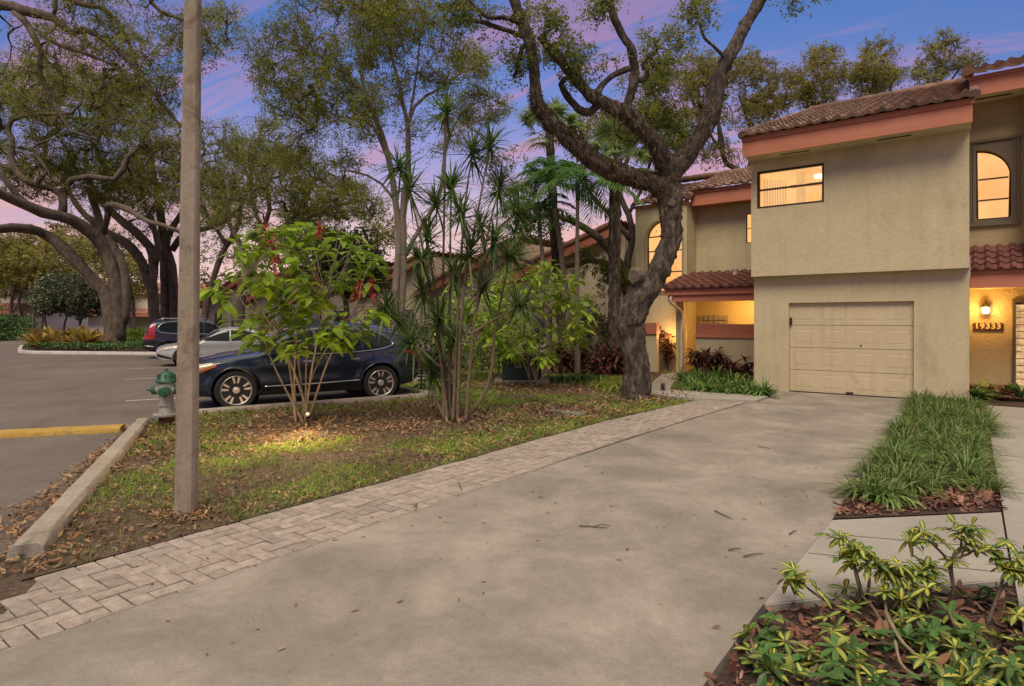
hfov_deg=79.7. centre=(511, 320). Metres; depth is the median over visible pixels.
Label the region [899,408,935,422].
lily turf
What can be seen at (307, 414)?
spotlight
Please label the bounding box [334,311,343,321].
window
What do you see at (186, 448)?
lamp pole
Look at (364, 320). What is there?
green shrub
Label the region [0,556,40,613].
gutter soil
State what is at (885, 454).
lily turf
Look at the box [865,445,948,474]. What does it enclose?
lily turf
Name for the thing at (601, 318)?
green shrub
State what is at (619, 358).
ti plant
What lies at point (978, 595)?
schefflera
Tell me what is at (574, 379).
fern
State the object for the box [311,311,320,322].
window
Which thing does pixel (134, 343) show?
ground cover
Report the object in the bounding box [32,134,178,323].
oak tree
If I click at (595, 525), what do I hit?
fallen twig
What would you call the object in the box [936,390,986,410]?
lily turf
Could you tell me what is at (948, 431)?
lily turf
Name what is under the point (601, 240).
oak tree
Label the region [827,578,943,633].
schefflera
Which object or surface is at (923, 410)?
lily turf
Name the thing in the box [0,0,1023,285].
sky
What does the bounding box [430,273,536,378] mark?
young shrub
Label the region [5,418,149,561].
concrete kerb
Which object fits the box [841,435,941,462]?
lily turf
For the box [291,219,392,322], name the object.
bushy tree
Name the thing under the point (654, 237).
window
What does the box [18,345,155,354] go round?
island kerb
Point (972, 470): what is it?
lily turf
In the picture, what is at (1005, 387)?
bed plant
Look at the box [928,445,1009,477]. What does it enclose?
lily turf
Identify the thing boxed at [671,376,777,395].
porch bed
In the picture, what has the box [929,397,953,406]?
lily turf
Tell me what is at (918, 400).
lily turf
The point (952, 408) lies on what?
lily turf
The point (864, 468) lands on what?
lily turf
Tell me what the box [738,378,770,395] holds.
spider lily
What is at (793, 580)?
schefflera
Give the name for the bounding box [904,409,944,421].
lily turf
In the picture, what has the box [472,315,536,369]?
green shrub
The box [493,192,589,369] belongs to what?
palm tree
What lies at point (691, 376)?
spider lily
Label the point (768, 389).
spider lily
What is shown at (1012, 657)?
schefflera
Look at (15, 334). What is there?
green shrub
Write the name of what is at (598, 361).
ti plant
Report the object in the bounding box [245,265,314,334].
row house
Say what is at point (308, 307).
flowering shrub
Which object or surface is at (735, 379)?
spider lily
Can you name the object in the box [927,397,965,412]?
lily turf
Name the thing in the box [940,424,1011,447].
lily turf
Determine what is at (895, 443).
lily turf
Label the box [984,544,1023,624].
schefflera
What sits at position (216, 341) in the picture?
parked car
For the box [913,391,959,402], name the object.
lily turf
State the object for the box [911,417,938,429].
lily turf
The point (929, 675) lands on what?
schefflera
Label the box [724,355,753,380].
ti plant
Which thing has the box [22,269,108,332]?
flowering bush
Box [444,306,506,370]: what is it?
green shrub
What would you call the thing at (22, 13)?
oak tree
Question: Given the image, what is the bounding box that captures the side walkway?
[985,405,1023,635]
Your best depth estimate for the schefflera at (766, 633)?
3.17 m
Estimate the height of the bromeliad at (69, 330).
1.292 m
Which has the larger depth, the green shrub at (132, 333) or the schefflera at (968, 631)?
the green shrub at (132, 333)
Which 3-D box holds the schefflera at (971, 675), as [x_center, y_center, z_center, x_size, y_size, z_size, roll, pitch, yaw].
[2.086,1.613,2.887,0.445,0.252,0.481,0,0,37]
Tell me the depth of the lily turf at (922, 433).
8.09 m
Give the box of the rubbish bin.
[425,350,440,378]
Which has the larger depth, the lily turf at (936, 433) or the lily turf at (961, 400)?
the lily turf at (961, 400)
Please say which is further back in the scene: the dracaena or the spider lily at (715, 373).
the spider lily at (715, 373)
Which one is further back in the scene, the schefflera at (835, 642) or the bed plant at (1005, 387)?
the bed plant at (1005, 387)
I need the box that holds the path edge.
[764,579,1012,612]
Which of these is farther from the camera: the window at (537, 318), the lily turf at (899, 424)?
the window at (537, 318)
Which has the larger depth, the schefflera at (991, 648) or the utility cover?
the utility cover
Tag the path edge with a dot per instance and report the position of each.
(808, 603)
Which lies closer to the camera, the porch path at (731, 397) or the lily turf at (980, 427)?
the lily turf at (980, 427)
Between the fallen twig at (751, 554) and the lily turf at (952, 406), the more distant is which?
the lily turf at (952, 406)
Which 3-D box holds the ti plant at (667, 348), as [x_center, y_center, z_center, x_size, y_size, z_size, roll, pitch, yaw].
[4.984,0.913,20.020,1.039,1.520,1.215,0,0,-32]
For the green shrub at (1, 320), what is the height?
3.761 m
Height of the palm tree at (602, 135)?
7.881 m
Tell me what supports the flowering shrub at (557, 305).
on the lawn at (137, 529)
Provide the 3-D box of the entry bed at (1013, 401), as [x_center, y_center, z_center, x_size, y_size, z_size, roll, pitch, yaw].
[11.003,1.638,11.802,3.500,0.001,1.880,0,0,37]
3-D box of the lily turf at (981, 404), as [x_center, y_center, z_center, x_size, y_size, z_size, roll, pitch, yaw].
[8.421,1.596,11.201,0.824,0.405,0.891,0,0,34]
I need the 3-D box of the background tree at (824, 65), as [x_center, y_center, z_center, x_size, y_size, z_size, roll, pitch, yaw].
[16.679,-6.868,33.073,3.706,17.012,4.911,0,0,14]
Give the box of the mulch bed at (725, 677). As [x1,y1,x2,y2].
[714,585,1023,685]
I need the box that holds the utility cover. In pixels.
[548,409,586,415]
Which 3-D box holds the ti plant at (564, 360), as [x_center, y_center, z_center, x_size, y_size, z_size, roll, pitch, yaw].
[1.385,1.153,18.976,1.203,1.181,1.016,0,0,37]
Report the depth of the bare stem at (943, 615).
3.46 m
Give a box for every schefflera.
[732,622,812,685]
[738,611,790,663]
[748,652,846,685]
[771,629,887,685]
[777,561,870,613]
[782,633,877,685]
[812,605,891,638]
[814,529,904,605]
[817,616,886,685]
[822,633,959,685]
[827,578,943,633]
[858,617,952,652]
[871,555,968,609]
[898,514,1019,605]
[902,636,1007,685]
[914,596,998,672]
[933,651,1023,685]
[939,621,1023,663]
[956,637,1023,685]
[958,584,1005,609]
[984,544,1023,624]
[1000,598,1023,625]
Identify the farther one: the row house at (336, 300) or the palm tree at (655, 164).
the row house at (336, 300)
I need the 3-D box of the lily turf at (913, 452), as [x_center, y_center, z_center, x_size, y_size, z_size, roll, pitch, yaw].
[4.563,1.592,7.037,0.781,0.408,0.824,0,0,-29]
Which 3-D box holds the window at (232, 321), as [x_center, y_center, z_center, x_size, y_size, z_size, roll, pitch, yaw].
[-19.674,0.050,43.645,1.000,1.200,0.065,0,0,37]
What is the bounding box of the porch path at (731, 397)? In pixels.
[652,372,767,402]
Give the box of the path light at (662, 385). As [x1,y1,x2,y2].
[660,383,664,389]
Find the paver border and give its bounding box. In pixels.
[0,400,744,652]
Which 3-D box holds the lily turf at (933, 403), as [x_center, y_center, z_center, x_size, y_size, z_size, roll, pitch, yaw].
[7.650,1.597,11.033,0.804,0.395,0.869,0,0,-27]
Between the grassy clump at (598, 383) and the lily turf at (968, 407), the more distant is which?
the grassy clump at (598, 383)
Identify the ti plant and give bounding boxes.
[548,339,573,372]
[564,340,596,372]
[584,340,621,374]
[600,344,624,374]
[659,326,675,370]
[682,347,720,372]
[706,347,740,375]
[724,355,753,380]
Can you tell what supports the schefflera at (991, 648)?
on the mulch bed at (725, 677)
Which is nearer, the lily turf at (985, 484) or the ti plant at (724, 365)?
the lily turf at (985, 484)
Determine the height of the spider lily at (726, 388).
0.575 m
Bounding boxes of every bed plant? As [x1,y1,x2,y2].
[969,384,993,394]
[969,386,1000,400]
[970,380,998,390]
[985,383,1019,398]
[992,382,1023,398]
[997,383,1023,398]
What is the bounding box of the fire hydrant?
[147,368,175,424]
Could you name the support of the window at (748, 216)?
in the townhouse
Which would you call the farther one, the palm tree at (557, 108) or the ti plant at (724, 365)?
the palm tree at (557, 108)
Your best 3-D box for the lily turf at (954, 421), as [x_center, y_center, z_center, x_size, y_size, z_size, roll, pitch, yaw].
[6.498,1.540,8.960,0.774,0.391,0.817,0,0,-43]
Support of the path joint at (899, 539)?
on the front path at (824, 569)
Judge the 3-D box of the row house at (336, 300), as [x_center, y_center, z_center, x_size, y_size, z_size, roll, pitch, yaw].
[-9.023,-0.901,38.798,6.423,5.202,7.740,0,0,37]
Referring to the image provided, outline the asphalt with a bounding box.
[0,338,425,555]
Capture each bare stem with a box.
[874,589,947,621]
[883,610,925,674]
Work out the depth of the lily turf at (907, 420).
9.33 m
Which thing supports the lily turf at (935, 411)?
on the planting bed at (935, 511)
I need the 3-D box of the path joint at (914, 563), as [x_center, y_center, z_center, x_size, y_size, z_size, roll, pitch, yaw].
[2.639,1.645,4.185,1.126,0.001,0.012,0,0,17]
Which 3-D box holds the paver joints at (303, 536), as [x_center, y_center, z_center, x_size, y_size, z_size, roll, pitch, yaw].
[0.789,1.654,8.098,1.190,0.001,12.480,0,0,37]
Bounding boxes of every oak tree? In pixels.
[0,0,267,145]
[0,37,209,348]
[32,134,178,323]
[104,103,262,319]
[172,111,299,319]
[200,131,391,326]
[428,0,830,399]
[477,57,700,298]
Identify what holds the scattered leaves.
on the driveway
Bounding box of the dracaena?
[357,81,549,422]
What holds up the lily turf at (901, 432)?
on the planting bed at (935, 511)
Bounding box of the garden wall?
[573,323,659,372]
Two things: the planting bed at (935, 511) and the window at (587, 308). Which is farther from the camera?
the window at (587, 308)
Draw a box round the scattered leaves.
[0,395,876,685]
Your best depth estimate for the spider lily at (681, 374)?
16.57 m
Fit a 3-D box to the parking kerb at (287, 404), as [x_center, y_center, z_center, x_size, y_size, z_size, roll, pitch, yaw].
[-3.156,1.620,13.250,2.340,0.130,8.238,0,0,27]
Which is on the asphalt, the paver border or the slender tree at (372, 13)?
the paver border
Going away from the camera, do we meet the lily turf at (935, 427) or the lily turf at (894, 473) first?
the lily turf at (894, 473)
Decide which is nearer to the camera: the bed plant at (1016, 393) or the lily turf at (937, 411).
the lily turf at (937, 411)
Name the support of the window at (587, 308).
in the row house at (586, 240)
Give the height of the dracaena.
5.984 m
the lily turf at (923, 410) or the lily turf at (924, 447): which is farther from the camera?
the lily turf at (923, 410)
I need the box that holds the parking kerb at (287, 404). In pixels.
[149,377,431,420]
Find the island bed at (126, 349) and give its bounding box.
[23,346,150,351]
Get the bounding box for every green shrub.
[0,299,11,340]
[0,312,39,340]
[2,326,27,338]
[126,326,145,339]
[337,314,390,326]
[404,318,466,368]
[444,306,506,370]
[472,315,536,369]
[558,301,624,372]
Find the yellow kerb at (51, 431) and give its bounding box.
[0,424,124,437]
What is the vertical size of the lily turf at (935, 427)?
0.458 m
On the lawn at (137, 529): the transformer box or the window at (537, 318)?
the transformer box
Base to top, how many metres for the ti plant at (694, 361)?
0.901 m
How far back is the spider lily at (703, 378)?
15.86 m
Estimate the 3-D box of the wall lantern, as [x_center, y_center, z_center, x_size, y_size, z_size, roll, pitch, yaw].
[10.325,-0.296,13.383,0.156,0.297,0.198,0,0,37]
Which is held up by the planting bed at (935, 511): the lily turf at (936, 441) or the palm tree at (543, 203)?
the lily turf at (936, 441)
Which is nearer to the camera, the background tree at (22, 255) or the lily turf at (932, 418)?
the lily turf at (932, 418)
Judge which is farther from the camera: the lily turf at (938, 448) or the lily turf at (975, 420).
the lily turf at (975, 420)
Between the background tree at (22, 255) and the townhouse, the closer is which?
the townhouse
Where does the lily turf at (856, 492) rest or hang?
on the planting bed at (935, 511)
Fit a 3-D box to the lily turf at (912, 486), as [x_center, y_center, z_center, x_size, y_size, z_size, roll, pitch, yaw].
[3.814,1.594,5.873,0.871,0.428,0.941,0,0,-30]
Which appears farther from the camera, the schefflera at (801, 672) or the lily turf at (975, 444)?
the lily turf at (975, 444)
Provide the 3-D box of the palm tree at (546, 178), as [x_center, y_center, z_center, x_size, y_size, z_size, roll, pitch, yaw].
[1.399,-1.700,19.322,3.694,6.712,3.160,0,0,8]
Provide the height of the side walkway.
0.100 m
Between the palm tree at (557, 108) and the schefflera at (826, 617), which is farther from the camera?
the palm tree at (557, 108)
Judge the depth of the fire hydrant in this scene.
9.65 m
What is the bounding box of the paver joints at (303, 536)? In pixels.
[3,402,742,647]
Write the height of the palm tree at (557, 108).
9.615 m
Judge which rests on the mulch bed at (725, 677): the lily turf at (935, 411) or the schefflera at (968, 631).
the schefflera at (968, 631)
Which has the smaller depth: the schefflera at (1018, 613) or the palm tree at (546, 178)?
the schefflera at (1018, 613)
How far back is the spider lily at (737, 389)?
13.45 m
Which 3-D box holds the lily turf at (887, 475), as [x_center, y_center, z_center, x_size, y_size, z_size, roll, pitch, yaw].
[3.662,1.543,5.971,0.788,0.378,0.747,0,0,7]
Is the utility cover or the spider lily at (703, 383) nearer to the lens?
the utility cover
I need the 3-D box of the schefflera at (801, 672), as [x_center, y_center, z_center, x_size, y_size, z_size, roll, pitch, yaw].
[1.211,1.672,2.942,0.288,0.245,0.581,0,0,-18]
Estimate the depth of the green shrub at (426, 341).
20.12 m
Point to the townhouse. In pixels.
(870, 245)
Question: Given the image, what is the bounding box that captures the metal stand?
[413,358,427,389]
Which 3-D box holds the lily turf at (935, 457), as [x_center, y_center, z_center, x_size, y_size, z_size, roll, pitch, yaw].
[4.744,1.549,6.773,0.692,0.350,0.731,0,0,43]
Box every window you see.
[215,313,221,326]
[231,315,233,326]
[259,312,267,329]
[279,314,286,329]
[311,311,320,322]
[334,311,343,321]
[401,310,413,330]
[532,310,551,335]
[574,307,595,322]
[648,222,681,291]
[746,214,750,242]
[757,163,823,208]
[976,151,1010,219]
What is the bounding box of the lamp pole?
[174,0,201,517]
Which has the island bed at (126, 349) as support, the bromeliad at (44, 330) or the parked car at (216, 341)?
the bromeliad at (44, 330)
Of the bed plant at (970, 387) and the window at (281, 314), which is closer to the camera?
the bed plant at (970, 387)
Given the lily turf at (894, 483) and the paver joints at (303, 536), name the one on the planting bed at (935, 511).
the lily turf at (894, 483)
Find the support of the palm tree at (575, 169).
on the lawn at (137, 529)
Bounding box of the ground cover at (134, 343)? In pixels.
[24,339,145,349]
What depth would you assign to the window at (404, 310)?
31.40 m
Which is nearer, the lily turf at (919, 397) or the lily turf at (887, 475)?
the lily turf at (887, 475)
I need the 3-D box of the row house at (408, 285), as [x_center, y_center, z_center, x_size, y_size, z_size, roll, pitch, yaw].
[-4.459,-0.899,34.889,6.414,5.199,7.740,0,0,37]
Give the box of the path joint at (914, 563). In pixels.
[811,553,996,571]
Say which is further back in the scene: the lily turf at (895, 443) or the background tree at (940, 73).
the background tree at (940, 73)
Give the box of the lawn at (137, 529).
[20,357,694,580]
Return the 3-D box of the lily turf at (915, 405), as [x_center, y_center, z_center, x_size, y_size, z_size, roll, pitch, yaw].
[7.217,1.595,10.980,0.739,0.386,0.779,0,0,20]
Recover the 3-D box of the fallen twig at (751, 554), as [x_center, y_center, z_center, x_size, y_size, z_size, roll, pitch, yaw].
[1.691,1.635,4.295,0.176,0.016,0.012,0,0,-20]
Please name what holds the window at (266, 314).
in the row house at (261, 301)
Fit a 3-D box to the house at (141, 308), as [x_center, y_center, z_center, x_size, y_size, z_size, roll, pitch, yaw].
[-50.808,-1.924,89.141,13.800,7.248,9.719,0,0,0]
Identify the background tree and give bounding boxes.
[0,223,104,326]
[44,220,159,335]
[200,195,409,288]
[672,38,813,183]
[782,36,859,110]
[838,28,909,97]
[904,25,988,86]
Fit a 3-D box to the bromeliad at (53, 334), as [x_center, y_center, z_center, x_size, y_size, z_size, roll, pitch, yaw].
[-26.170,0.883,34.964,2.318,1.302,2.738,0,0,37]
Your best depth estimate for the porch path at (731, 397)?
13.11 m
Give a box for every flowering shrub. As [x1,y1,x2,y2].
[200,209,393,423]
[471,260,599,386]
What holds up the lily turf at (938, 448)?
on the planting bed at (935, 511)
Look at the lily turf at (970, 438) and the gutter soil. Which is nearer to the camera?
the gutter soil
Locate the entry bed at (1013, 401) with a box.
[973,396,1023,406]
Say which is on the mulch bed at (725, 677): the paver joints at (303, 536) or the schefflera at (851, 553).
the schefflera at (851, 553)
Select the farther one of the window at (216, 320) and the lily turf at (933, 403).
the window at (216, 320)
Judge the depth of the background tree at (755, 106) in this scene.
30.37 m
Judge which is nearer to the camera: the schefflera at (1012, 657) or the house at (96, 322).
the schefflera at (1012, 657)
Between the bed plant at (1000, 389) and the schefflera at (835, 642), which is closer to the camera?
the schefflera at (835, 642)
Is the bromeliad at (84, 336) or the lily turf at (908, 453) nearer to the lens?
the lily turf at (908, 453)
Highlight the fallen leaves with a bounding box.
[0,363,752,573]
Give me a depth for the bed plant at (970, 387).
12.78 m
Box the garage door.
[789,301,913,398]
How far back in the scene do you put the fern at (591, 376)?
16.51 m
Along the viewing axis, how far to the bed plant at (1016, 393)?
12.47 m
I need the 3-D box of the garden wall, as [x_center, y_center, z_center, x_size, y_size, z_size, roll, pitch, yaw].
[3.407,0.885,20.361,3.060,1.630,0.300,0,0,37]
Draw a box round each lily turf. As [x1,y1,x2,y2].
[804,461,915,509]
[828,472,932,516]
[829,451,915,480]
[839,443,934,470]
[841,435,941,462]
[856,462,935,489]
[864,447,951,487]
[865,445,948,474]
[866,464,963,501]
[868,437,920,454]
[869,423,932,445]
[870,412,928,433]
[873,425,927,441]
[878,420,912,437]
[888,414,927,428]
[889,405,927,419]
[889,440,936,461]
[890,426,949,440]
[891,462,970,495]
[892,432,956,449]
[894,388,941,401]
[895,397,929,409]
[895,406,927,414]
[896,439,948,457]
[899,391,928,402]
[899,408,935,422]
[900,396,932,405]
[900,400,924,412]
[903,418,961,435]
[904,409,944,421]
[909,413,953,427]
[910,428,978,453]
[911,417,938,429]
[911,435,978,463]
[912,423,980,448]
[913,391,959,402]
[913,448,980,474]
[914,405,965,421]
[916,447,962,469]
[918,421,978,436]
[924,406,952,418]
[926,402,977,411]
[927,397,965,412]
[927,400,960,407]
[927,442,1016,485]
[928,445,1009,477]
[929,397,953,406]
[932,404,977,420]
[934,415,989,430]
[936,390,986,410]
[936,393,973,401]
[936,415,975,426]
[938,424,1008,454]
[938,435,1018,469]
[939,402,968,414]
[940,419,977,432]
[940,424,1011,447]
[943,414,1022,438]
[944,434,1008,461]
[945,411,1002,427]
[948,420,991,440]
[951,464,1022,500]
[953,404,1021,430]
[954,397,1003,416]
[957,394,993,409]
[957,402,984,414]
[963,398,999,411]
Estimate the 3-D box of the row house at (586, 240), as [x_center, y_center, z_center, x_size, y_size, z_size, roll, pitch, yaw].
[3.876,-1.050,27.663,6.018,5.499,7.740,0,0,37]
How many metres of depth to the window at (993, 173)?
13.79 m
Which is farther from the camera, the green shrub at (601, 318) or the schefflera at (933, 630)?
the green shrub at (601, 318)
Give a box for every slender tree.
[213,80,344,327]
[231,0,517,328]
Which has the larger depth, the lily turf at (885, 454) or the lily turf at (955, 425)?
the lily turf at (955, 425)
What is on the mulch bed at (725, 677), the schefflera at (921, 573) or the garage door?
the schefflera at (921, 573)
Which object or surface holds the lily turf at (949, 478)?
on the planting bed at (935, 511)
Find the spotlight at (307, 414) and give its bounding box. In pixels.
[304,411,310,425]
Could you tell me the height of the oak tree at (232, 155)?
13.985 m
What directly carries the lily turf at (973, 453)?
on the planting bed at (935, 511)
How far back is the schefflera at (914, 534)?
3.52 m
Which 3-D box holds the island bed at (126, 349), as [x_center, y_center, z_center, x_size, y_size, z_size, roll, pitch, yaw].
[-23.553,1.590,37.833,11.450,0.001,21.878,0,0,-32]
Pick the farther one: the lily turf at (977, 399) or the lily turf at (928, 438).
the lily turf at (977, 399)
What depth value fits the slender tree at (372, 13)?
21.88 m
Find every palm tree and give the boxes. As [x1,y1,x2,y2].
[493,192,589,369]
[505,155,608,372]
[512,95,590,365]
[528,157,644,375]
[568,115,657,373]
[621,105,692,231]
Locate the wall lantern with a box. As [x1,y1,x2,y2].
[981,300,989,313]
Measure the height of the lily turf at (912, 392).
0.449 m
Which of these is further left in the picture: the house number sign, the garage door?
the garage door
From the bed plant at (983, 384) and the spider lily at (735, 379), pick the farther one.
the spider lily at (735, 379)
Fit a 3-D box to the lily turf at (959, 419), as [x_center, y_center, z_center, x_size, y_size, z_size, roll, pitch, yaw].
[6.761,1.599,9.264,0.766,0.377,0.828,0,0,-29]
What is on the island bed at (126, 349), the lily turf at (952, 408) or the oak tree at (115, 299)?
the oak tree at (115, 299)
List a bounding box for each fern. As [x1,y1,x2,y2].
[545,371,585,382]
[557,370,600,382]
[577,373,612,381]
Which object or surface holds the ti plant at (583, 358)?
on the lawn at (137, 529)
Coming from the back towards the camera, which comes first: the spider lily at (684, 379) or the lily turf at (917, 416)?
the spider lily at (684, 379)
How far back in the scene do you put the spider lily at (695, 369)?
17.53 m
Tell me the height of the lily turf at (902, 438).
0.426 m
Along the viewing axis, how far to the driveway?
3.84 m
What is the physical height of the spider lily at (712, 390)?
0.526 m
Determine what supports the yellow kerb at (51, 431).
on the asphalt
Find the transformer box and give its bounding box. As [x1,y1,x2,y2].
[494,353,549,383]
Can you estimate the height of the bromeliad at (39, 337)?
1.042 m
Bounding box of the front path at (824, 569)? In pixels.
[764,512,1008,603]
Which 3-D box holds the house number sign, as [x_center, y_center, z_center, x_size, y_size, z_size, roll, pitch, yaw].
[10.402,0.140,13.422,0.510,0.190,0.041,0,0,37]
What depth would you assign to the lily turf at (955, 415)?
9.87 m
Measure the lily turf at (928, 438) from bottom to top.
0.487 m
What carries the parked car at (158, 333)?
on the asphalt
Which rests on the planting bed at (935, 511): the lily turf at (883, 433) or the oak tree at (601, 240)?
the lily turf at (883, 433)
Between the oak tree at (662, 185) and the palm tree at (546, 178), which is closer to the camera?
the oak tree at (662, 185)
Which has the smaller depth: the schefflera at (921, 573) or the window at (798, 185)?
the schefflera at (921, 573)
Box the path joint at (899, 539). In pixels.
[824,533,1006,548]
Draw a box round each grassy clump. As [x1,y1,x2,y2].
[579,375,621,388]
[595,376,622,391]
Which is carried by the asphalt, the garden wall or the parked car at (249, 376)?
the parked car at (249, 376)
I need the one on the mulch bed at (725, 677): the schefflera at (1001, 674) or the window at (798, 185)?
the schefflera at (1001, 674)
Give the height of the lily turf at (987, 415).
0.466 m
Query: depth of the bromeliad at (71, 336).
33.37 m
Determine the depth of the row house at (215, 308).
44.22 m
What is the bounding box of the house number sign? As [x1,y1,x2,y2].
[973,323,1002,330]
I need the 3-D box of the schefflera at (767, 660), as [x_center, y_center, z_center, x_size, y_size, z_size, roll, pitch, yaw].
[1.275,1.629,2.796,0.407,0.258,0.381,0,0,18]
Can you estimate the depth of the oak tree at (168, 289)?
42.78 m
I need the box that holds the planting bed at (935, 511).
[833,409,1000,518]
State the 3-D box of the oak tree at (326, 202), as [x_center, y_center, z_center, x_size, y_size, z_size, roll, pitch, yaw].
[-11.889,-4.074,32.402,11.808,11.546,7.880,0,0,5]
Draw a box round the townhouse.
[630,55,1023,399]
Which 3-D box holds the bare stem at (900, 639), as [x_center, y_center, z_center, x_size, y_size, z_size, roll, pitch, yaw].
[1.912,1.594,3.049,0.116,0.088,0.503,0,0,9]
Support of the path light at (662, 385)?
on the lawn at (137, 529)
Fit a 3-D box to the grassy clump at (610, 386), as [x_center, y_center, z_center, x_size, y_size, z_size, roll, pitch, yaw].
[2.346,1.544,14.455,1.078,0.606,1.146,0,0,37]
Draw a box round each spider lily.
[670,367,694,379]
[673,371,698,386]
[674,373,707,390]
[677,370,704,381]
[689,377,721,392]
[690,366,707,377]
[690,370,715,384]
[699,377,731,392]
[702,374,742,394]
[704,372,732,383]
[709,363,729,378]
[718,368,751,385]
[723,382,754,394]
[726,374,759,387]
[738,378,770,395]
[743,378,782,399]
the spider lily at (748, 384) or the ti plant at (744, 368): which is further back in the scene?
the ti plant at (744, 368)
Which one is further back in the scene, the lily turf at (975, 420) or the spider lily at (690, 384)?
the spider lily at (690, 384)
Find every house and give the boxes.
[0,275,87,334]
[86,280,131,333]
[130,283,206,329]
[200,273,274,327]
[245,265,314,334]
[287,261,393,322]
[349,250,472,354]
[414,235,550,358]
[494,219,634,361]
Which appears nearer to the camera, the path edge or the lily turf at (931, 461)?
the path edge
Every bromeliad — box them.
[12,331,57,348]
[15,325,59,340]
[23,326,75,341]
[54,333,78,347]
[59,325,100,340]
[59,326,111,348]
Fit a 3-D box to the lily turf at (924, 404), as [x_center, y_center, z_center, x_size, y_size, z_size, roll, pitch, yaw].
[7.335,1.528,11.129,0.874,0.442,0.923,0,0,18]
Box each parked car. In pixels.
[142,318,221,351]
[156,327,268,364]
[199,322,418,406]
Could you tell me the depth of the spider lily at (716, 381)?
15.50 m
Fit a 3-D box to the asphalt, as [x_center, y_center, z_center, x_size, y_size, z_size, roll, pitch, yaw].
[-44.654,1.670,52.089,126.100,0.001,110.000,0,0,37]
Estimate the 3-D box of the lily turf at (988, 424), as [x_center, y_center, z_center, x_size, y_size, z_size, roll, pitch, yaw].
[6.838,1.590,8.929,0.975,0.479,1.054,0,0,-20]
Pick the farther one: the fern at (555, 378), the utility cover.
the fern at (555, 378)
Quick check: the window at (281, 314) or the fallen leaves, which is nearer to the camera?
the fallen leaves
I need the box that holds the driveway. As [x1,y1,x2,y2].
[0,391,908,685]
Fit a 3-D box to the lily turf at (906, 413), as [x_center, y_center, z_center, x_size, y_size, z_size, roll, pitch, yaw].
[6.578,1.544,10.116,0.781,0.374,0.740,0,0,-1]
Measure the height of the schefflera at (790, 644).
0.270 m
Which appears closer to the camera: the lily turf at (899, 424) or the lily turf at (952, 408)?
the lily turf at (899, 424)
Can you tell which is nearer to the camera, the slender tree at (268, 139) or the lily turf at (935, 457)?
the lily turf at (935, 457)
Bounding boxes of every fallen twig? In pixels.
[579,524,609,527]
[743,553,763,556]
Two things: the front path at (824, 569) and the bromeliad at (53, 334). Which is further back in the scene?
the bromeliad at (53, 334)
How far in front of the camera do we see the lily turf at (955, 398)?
11.95 m
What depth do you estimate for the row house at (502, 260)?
27.98 m
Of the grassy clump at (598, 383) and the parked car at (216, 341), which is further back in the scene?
the parked car at (216, 341)

